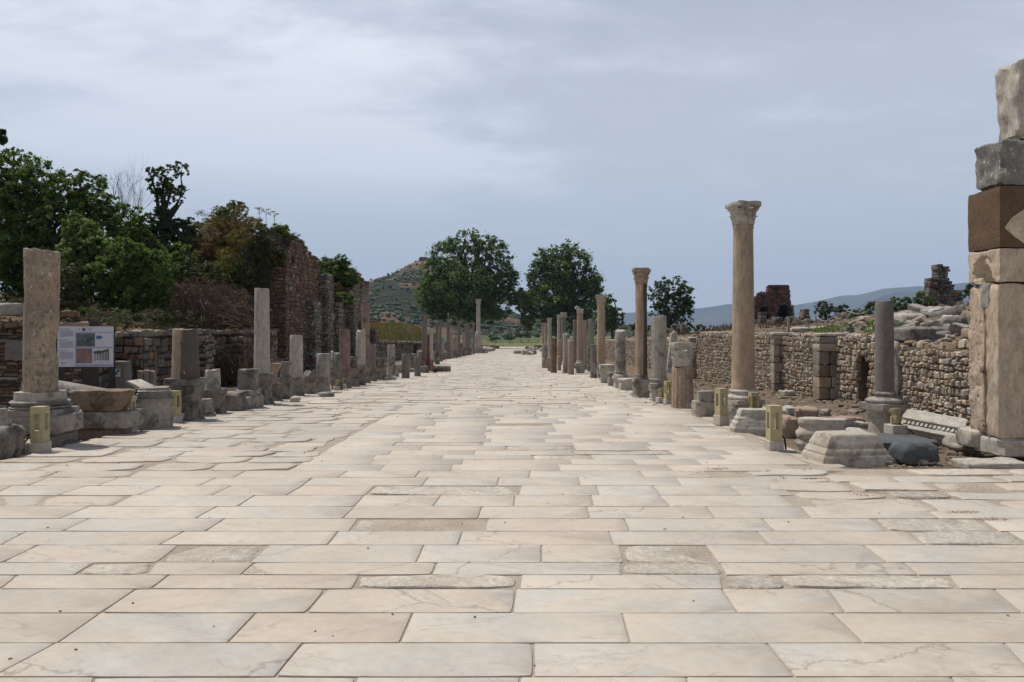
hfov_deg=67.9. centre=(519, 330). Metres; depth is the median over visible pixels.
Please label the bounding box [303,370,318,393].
pedestal
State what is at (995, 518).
leaf litter
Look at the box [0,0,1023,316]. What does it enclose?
sky
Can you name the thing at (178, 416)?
bollard lamp
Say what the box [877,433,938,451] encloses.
dark slab
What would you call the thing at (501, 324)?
hill scrub
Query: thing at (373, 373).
column
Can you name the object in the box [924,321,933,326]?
rubble block
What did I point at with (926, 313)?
rubble block
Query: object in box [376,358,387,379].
pedestal
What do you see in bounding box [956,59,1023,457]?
gate pier
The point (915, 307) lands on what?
rubble block
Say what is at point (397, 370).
pedestal
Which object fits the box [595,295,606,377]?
column
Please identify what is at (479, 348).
column
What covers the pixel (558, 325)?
column
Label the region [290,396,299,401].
stone block
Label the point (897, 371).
ancient block
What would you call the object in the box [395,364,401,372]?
stone block
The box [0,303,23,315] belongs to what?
coping block
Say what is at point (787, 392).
stone block
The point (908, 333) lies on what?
ancient block
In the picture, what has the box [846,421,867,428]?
stone block
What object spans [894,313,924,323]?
ancient block
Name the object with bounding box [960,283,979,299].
skyline bush
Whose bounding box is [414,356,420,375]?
column stump
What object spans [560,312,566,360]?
column
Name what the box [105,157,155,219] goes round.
bare tree
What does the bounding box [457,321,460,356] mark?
column
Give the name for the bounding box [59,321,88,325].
coping block
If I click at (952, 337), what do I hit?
rubble block
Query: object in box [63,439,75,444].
stone block
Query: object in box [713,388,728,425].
bollard lamp
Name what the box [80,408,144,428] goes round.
long stone
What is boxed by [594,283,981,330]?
mountains
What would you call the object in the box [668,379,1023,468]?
rubble
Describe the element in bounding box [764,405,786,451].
bollard lamp
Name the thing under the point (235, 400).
pedestal
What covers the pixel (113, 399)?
carved block
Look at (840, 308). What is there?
skyline bush
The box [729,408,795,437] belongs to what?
moulded block
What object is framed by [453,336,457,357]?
column
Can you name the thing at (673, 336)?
leaning slab
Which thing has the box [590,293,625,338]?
tree
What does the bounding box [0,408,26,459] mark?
stone fragment
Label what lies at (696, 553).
ground
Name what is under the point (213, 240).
ruin shrub
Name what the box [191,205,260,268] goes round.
ruin shrub
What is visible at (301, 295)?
overgrown ruin
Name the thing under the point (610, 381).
pedestal
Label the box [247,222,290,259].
ruin shrub
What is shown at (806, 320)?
ruin
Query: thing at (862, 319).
rubble block
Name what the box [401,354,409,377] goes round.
column stump
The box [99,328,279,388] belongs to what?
shop wall
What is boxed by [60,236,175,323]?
leafy shrub
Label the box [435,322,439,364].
column
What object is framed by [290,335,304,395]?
column
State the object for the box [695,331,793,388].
rubble wall
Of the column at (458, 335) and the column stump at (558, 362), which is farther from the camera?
the column at (458, 335)
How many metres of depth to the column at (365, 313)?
27.39 m
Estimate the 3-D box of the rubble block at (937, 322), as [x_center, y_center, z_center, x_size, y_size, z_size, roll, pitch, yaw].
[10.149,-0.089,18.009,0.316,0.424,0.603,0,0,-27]
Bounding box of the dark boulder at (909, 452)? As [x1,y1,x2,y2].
[888,439,939,465]
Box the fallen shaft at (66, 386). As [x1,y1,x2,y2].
[19,380,136,407]
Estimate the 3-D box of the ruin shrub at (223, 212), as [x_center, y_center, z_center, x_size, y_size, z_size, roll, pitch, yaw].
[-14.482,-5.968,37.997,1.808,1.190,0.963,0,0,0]
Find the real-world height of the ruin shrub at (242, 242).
2.702 m
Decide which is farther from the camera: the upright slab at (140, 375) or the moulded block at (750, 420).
the upright slab at (140, 375)
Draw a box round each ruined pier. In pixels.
[758,312,766,324]
[794,309,809,320]
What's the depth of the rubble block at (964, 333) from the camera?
15.82 m
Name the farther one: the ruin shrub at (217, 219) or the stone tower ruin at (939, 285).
the stone tower ruin at (939, 285)
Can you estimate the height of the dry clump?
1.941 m
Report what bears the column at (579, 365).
on the street paving at (578, 593)
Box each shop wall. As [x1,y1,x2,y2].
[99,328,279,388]
[379,339,416,360]
[413,341,445,355]
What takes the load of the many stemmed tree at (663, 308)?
on the ground at (696, 553)
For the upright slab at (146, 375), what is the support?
on the ground at (696, 553)
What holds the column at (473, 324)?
on the street paving at (578, 593)
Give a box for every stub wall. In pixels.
[115,336,156,393]
[198,334,214,388]
[225,334,250,371]
[270,332,277,362]
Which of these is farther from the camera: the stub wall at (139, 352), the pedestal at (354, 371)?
the pedestal at (354, 371)
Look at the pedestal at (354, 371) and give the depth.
25.17 m
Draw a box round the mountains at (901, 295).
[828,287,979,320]
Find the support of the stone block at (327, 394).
on the ground at (696, 553)
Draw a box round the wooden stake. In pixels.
[787,316,789,331]
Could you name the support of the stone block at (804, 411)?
on the ground at (696, 553)
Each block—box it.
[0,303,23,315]
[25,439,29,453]
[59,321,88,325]
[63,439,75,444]
[69,388,135,411]
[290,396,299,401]
[318,391,334,396]
[384,376,396,379]
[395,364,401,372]
[410,353,415,368]
[421,366,428,372]
[521,350,528,354]
[617,378,632,389]
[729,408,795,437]
[778,390,794,395]
[782,405,795,414]
[790,327,809,332]
[795,406,818,417]
[800,430,891,467]
[818,409,829,415]
[833,415,863,421]
[840,327,853,332]
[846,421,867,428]
[846,427,867,431]
[848,317,865,326]
[855,321,867,325]
[855,325,864,329]
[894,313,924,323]
[894,319,900,326]
[894,326,948,341]
[894,341,902,397]
[898,310,912,313]
[901,409,967,443]
[902,323,915,326]
[904,320,918,325]
[907,304,925,311]
[912,316,926,323]
[918,312,932,317]
[920,306,952,311]
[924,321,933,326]
[928,307,943,311]
[929,305,965,317]
[934,318,942,326]
[934,330,950,338]
[939,315,966,326]
[942,323,963,334]
[942,433,981,454]
[945,334,954,339]
[952,322,968,327]
[961,310,970,320]
[961,328,968,338]
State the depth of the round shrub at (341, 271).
47.54 m
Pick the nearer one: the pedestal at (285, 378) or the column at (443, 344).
the pedestal at (285, 378)
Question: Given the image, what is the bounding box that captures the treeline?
[456,330,606,340]
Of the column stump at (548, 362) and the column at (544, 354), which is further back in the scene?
the column at (544, 354)
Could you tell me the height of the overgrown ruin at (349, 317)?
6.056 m
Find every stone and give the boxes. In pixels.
[77,428,123,440]
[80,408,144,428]
[202,398,215,416]
[691,390,714,416]
[917,459,927,465]
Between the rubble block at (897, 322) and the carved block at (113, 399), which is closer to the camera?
the carved block at (113, 399)
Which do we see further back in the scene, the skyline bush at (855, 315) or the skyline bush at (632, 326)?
the skyline bush at (632, 326)
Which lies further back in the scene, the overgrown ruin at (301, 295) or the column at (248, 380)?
the overgrown ruin at (301, 295)
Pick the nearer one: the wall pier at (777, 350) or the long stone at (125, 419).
the long stone at (125, 419)
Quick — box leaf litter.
[172,413,1020,520]
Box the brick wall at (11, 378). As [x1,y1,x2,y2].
[0,310,98,408]
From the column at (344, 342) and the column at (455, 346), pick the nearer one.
the column at (344, 342)
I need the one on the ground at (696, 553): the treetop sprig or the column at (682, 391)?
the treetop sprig
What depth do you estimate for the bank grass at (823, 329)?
24.60 m
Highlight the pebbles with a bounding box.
[8,357,1008,665]
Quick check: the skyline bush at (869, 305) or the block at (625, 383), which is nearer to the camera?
the block at (625, 383)
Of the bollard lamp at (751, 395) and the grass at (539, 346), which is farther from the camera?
the grass at (539, 346)
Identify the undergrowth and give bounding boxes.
[144,273,289,386]
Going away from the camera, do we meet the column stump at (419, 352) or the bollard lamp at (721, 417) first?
the bollard lamp at (721, 417)
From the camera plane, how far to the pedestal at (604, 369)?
27.28 m
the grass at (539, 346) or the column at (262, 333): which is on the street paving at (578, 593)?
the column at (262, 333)
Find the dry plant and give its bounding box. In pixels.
[975,363,985,372]
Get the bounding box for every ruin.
[255,230,333,377]
[333,279,379,366]
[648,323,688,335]
[754,285,794,322]
[754,316,793,323]
[792,318,824,323]
[833,312,848,321]
[922,264,963,305]
[954,301,968,305]
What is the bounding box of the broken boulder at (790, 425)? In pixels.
[782,414,798,438]
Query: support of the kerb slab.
on the ground at (696, 553)
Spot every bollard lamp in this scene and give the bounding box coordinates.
[25,406,51,452]
[124,396,136,432]
[171,390,182,422]
[663,381,671,403]
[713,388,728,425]
[748,392,758,407]
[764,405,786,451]
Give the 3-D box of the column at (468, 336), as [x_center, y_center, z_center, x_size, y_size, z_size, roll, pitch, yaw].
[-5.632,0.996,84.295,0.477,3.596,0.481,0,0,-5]
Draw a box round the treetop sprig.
[0,128,8,145]
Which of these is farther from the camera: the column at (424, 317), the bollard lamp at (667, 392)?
the column at (424, 317)
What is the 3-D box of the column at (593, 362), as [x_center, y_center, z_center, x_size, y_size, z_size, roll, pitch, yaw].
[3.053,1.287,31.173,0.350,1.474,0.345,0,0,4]
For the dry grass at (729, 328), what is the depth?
47.74 m
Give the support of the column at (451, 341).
on the street paving at (578, 593)
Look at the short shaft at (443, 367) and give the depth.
37.88 m
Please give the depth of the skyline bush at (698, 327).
94.77 m
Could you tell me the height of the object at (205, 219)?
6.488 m
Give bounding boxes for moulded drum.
[795,417,846,451]
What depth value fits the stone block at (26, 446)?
10.16 m
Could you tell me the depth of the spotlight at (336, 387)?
23.13 m
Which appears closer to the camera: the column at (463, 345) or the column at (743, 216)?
the column at (743, 216)
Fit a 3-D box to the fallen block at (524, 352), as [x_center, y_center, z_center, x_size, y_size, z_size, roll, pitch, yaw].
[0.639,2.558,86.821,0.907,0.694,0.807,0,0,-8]
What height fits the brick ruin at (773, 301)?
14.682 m
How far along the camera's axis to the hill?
700.35 m
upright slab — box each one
[5,339,22,359]
[137,371,143,379]
[144,370,150,382]
[150,371,156,385]
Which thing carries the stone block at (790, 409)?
on the ground at (696, 553)
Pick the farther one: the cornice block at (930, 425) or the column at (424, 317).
the column at (424, 317)
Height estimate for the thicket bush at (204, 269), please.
2.036 m
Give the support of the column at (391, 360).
on the street paving at (578, 593)
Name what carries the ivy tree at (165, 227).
on the ground at (696, 553)
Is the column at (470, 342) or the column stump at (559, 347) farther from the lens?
the column at (470, 342)
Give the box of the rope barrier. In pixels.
[815,306,874,322]
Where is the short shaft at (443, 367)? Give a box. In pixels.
[434,365,450,371]
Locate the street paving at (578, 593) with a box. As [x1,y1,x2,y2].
[0,347,1023,681]
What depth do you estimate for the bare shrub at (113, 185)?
38.02 m
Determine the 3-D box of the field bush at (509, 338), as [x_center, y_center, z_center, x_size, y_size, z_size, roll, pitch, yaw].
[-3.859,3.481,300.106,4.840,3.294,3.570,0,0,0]
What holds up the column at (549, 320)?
on the street paving at (578, 593)
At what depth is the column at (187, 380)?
14.29 m
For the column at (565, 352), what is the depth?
35.84 m
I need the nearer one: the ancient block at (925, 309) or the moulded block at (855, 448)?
the moulded block at (855, 448)
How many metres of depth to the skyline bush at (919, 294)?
71.79 m
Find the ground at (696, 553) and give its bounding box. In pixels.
[0,215,1023,681]
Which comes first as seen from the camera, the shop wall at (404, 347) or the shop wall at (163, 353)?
the shop wall at (163, 353)
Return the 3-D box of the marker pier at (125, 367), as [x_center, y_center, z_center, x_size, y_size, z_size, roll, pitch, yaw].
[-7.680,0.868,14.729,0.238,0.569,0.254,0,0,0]
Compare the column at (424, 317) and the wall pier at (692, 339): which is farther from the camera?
the column at (424, 317)
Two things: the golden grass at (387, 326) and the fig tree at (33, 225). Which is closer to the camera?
the fig tree at (33, 225)
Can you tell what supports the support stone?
on the ground at (696, 553)
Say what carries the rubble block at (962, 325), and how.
on the ground at (696, 553)
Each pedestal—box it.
[136,386,173,429]
[225,391,247,410]
[270,363,282,400]
[278,361,293,398]
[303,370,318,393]
[350,356,359,386]
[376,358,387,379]
[395,365,399,376]
[599,364,614,382]
[606,372,614,385]
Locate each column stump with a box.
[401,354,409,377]
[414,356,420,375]
[417,350,421,358]
[547,357,549,370]
[557,340,561,364]
[557,356,560,369]
[568,340,573,374]
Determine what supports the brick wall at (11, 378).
on the ground at (696, 553)
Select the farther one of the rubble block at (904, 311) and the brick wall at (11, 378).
the rubble block at (904, 311)
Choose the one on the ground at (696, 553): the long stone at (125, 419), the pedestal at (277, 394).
the pedestal at (277, 394)
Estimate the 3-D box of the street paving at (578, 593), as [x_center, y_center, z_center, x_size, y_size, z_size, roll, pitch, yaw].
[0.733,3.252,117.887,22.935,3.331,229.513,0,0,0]
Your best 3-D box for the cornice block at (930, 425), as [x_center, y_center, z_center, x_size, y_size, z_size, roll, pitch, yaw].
[6.289,1.496,11.559,0.893,0.299,0.502,9,35,43]
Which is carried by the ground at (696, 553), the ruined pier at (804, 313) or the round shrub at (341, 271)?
the ruined pier at (804, 313)
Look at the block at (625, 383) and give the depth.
23.23 m
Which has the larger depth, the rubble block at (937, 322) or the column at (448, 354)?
the column at (448, 354)
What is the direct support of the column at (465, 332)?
on the street paving at (578, 593)
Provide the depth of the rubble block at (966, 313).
19.10 m
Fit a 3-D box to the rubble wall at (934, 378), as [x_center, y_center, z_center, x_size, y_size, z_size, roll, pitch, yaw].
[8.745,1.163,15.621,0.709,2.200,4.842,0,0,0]
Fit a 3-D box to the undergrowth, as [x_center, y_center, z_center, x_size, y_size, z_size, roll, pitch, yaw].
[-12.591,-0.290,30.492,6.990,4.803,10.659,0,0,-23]
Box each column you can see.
[7,248,83,447]
[163,328,207,420]
[202,368,227,413]
[235,368,263,408]
[254,288,274,404]
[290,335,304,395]
[315,353,330,392]
[330,350,341,389]
[339,329,351,387]
[356,329,366,385]
[361,294,370,382]
[370,344,377,380]
[386,344,395,375]
[421,314,428,365]
[428,328,433,369]
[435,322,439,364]
[439,322,442,361]
[442,338,444,359]
[446,319,450,358]
[450,332,452,357]
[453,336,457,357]
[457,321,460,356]
[461,332,465,355]
[464,324,467,355]
[467,324,469,354]
[470,330,471,354]
[472,299,487,352]
[472,323,474,353]
[541,323,543,343]
[542,344,547,367]
[544,323,546,343]
[547,318,551,356]
[550,336,556,372]
[557,314,560,339]
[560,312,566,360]
[563,333,567,372]
[573,320,576,367]
[574,306,585,372]
[583,320,586,369]
[587,319,593,371]
[589,344,597,377]
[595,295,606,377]
[612,329,628,388]
[632,268,650,397]
[649,316,667,401]
[668,342,696,408]
[724,200,764,422]
[858,301,910,433]
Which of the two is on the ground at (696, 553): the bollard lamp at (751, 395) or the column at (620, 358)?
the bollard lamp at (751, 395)
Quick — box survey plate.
[115,369,119,376]
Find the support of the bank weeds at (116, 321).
on the ground at (696, 553)
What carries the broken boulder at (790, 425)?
on the ground at (696, 553)
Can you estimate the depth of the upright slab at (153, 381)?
19.20 m
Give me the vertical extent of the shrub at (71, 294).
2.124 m
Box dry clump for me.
[355,271,363,295]
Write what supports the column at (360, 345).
on the street paving at (578, 593)
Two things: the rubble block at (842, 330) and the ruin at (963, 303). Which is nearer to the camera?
the rubble block at (842, 330)
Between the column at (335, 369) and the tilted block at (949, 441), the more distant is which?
the column at (335, 369)
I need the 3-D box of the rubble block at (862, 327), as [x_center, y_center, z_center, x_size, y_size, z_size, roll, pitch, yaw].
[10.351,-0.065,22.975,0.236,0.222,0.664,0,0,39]
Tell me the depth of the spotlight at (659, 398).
18.43 m
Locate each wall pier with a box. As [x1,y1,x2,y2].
[687,337,696,378]
[769,332,788,391]
[813,333,842,400]
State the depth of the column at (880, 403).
12.32 m
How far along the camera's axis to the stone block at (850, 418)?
14.43 m
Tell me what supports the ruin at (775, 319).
on the ground at (696, 553)
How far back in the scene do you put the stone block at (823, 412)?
16.23 m
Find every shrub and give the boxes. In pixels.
[59,259,96,318]
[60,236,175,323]
[101,172,125,196]
[190,215,267,267]
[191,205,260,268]
[200,254,254,304]
[211,199,247,221]
[215,214,276,274]
[235,224,276,292]
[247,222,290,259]
[252,246,288,291]
[279,229,306,252]
[317,254,360,289]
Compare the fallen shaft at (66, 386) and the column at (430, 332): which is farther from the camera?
the column at (430, 332)
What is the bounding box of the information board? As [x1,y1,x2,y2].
[57,326,114,388]
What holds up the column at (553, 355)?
on the street paving at (578, 593)
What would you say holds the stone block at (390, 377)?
on the street paving at (578, 593)
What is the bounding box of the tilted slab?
[126,379,153,389]
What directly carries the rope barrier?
on the ground at (696, 553)
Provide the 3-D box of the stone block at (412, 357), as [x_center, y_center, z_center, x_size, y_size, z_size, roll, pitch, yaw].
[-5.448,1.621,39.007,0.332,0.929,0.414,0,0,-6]
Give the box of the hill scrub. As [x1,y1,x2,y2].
[368,260,689,337]
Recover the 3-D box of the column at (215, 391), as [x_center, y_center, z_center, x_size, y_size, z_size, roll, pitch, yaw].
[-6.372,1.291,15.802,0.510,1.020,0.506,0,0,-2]
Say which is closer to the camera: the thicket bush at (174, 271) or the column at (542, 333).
the thicket bush at (174, 271)
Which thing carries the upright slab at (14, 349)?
attached to the brick wall at (11, 378)
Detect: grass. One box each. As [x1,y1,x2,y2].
[370,321,435,341]
[460,342,596,348]
[587,320,828,344]
[808,316,969,333]
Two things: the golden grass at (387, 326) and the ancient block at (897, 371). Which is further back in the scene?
the golden grass at (387, 326)
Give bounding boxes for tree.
[0,146,139,302]
[55,210,129,285]
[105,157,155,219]
[133,161,221,262]
[413,228,521,338]
[510,238,606,339]
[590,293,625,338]
[647,275,694,328]
[813,300,837,321]
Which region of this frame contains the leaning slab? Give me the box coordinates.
[667,331,677,371]
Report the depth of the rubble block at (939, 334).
16.82 m
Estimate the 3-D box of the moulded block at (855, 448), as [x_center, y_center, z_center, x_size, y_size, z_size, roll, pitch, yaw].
[4.140,1.502,9.641,0.969,0.435,0.602,0,0,-7]
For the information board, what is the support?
on the ground at (696, 553)
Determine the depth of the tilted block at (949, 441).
10.51 m
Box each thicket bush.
[154,258,180,307]
[173,255,238,298]
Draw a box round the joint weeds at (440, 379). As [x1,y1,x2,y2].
[94,379,811,478]
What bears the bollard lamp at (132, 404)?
on the ground at (696, 553)
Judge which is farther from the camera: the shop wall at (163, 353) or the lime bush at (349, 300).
the lime bush at (349, 300)
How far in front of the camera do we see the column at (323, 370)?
22.12 m
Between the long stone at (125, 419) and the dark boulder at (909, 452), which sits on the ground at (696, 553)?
the dark boulder at (909, 452)
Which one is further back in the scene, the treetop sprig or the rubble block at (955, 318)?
the treetop sprig
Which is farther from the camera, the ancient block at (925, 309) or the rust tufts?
the rust tufts
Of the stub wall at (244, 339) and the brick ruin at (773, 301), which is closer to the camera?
the stub wall at (244, 339)
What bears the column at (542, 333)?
on the street paving at (578, 593)
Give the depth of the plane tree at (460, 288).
167.55 m
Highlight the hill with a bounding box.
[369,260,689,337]
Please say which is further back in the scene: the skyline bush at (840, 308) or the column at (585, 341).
the skyline bush at (840, 308)
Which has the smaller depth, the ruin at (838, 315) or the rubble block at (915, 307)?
the rubble block at (915, 307)
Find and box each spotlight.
[333,379,342,389]
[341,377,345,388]
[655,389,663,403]
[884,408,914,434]
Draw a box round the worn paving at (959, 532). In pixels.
[82,348,1022,588]
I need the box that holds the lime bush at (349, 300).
[335,292,354,305]
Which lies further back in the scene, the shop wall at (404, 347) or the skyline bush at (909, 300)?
the skyline bush at (909, 300)
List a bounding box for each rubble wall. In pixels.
[605,337,687,373]
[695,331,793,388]
[781,332,835,399]
[835,332,874,404]
[899,339,970,425]
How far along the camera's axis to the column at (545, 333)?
69.59 m
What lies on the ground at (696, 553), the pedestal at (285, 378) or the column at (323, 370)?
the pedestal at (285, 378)
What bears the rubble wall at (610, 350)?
on the ground at (696, 553)
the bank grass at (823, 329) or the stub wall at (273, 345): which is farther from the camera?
the stub wall at (273, 345)
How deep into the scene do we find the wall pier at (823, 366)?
20.56 m
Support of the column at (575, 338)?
on the street paving at (578, 593)
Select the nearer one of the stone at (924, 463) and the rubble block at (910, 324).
the stone at (924, 463)
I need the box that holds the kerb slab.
[951,457,1023,468]
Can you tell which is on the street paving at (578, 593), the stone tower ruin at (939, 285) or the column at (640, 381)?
the column at (640, 381)
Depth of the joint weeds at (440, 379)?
10.03 m
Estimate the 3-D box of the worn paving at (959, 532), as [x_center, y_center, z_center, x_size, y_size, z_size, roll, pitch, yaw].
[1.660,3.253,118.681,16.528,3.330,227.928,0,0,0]
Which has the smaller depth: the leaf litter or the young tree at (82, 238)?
the leaf litter
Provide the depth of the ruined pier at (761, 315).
110.10 m
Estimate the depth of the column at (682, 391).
17.04 m
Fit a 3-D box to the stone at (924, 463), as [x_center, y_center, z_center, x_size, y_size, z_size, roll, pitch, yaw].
[5.000,1.623,9.449,0.158,0.112,0.149,0,0,0]
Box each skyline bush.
[629,323,650,330]
[688,324,718,330]
[836,303,848,312]
[848,308,867,318]
[864,301,874,315]
[890,296,915,311]
[914,291,935,305]
[922,298,937,306]
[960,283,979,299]
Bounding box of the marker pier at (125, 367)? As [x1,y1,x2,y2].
[115,361,131,388]
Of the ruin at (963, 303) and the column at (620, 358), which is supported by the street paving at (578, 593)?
the column at (620, 358)
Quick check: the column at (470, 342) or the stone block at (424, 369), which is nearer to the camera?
the stone block at (424, 369)
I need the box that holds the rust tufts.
[333,282,341,290]
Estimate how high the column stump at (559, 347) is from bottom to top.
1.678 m
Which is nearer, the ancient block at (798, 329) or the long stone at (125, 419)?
the long stone at (125, 419)
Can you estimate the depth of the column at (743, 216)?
14.55 m
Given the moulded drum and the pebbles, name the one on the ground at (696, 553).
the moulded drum
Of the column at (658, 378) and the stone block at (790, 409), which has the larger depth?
the column at (658, 378)
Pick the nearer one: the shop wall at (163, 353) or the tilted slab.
the tilted slab
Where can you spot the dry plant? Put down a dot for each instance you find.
(984, 371)
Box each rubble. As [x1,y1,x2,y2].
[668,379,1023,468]
[692,307,969,341]
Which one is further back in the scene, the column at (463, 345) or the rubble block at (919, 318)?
the column at (463, 345)
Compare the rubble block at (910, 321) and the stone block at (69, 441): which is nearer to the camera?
the stone block at (69, 441)
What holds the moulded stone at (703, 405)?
on the ground at (696, 553)
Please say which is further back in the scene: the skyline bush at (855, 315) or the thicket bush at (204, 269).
the skyline bush at (855, 315)
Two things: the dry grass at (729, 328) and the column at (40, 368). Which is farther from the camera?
the dry grass at (729, 328)
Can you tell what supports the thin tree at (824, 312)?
on the ground at (696, 553)
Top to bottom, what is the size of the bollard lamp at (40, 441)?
0.673 m
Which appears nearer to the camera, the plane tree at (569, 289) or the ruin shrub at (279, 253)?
the ruin shrub at (279, 253)
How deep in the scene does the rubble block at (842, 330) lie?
22.45 m
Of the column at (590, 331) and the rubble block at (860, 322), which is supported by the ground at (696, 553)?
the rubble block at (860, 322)
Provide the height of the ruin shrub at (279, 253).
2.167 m
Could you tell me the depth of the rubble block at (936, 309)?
23.02 m
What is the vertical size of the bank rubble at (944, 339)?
2.274 m
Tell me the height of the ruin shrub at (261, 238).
3.026 m
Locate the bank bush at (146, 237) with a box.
[104,206,196,278]
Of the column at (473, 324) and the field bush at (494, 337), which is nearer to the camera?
the column at (473, 324)
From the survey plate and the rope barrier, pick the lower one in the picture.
the survey plate
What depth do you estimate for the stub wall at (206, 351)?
24.23 m
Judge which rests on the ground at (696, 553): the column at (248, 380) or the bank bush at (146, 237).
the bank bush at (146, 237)
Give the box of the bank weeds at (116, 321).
[2,291,253,330]
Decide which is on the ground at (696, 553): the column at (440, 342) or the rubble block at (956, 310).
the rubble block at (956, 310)
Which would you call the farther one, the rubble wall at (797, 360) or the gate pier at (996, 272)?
the rubble wall at (797, 360)
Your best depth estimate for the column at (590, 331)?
37.76 m
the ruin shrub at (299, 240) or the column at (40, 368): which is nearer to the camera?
the column at (40, 368)
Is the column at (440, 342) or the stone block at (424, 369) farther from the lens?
the column at (440, 342)
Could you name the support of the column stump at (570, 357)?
on the street paving at (578, 593)
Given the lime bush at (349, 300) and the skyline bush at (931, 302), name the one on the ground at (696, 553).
the skyline bush at (931, 302)
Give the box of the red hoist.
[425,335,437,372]
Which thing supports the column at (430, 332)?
on the street paving at (578, 593)
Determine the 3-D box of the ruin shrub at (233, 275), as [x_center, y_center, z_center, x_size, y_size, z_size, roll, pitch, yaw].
[-13.198,-2.327,35.000,3.089,2.648,1.785,0,0,0]
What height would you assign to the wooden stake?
0.622 m
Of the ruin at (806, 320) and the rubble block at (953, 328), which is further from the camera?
the ruin at (806, 320)
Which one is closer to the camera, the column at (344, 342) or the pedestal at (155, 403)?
the pedestal at (155, 403)
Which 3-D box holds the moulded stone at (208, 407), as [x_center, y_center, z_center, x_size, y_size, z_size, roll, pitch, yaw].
[-6.274,1.575,15.202,0.327,0.436,0.325,0,0,-4]
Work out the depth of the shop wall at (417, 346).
79.43 m
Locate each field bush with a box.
[490,336,500,342]
[503,336,514,341]
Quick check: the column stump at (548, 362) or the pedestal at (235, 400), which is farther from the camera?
the column stump at (548, 362)
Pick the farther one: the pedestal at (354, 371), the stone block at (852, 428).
the pedestal at (354, 371)
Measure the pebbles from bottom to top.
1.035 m

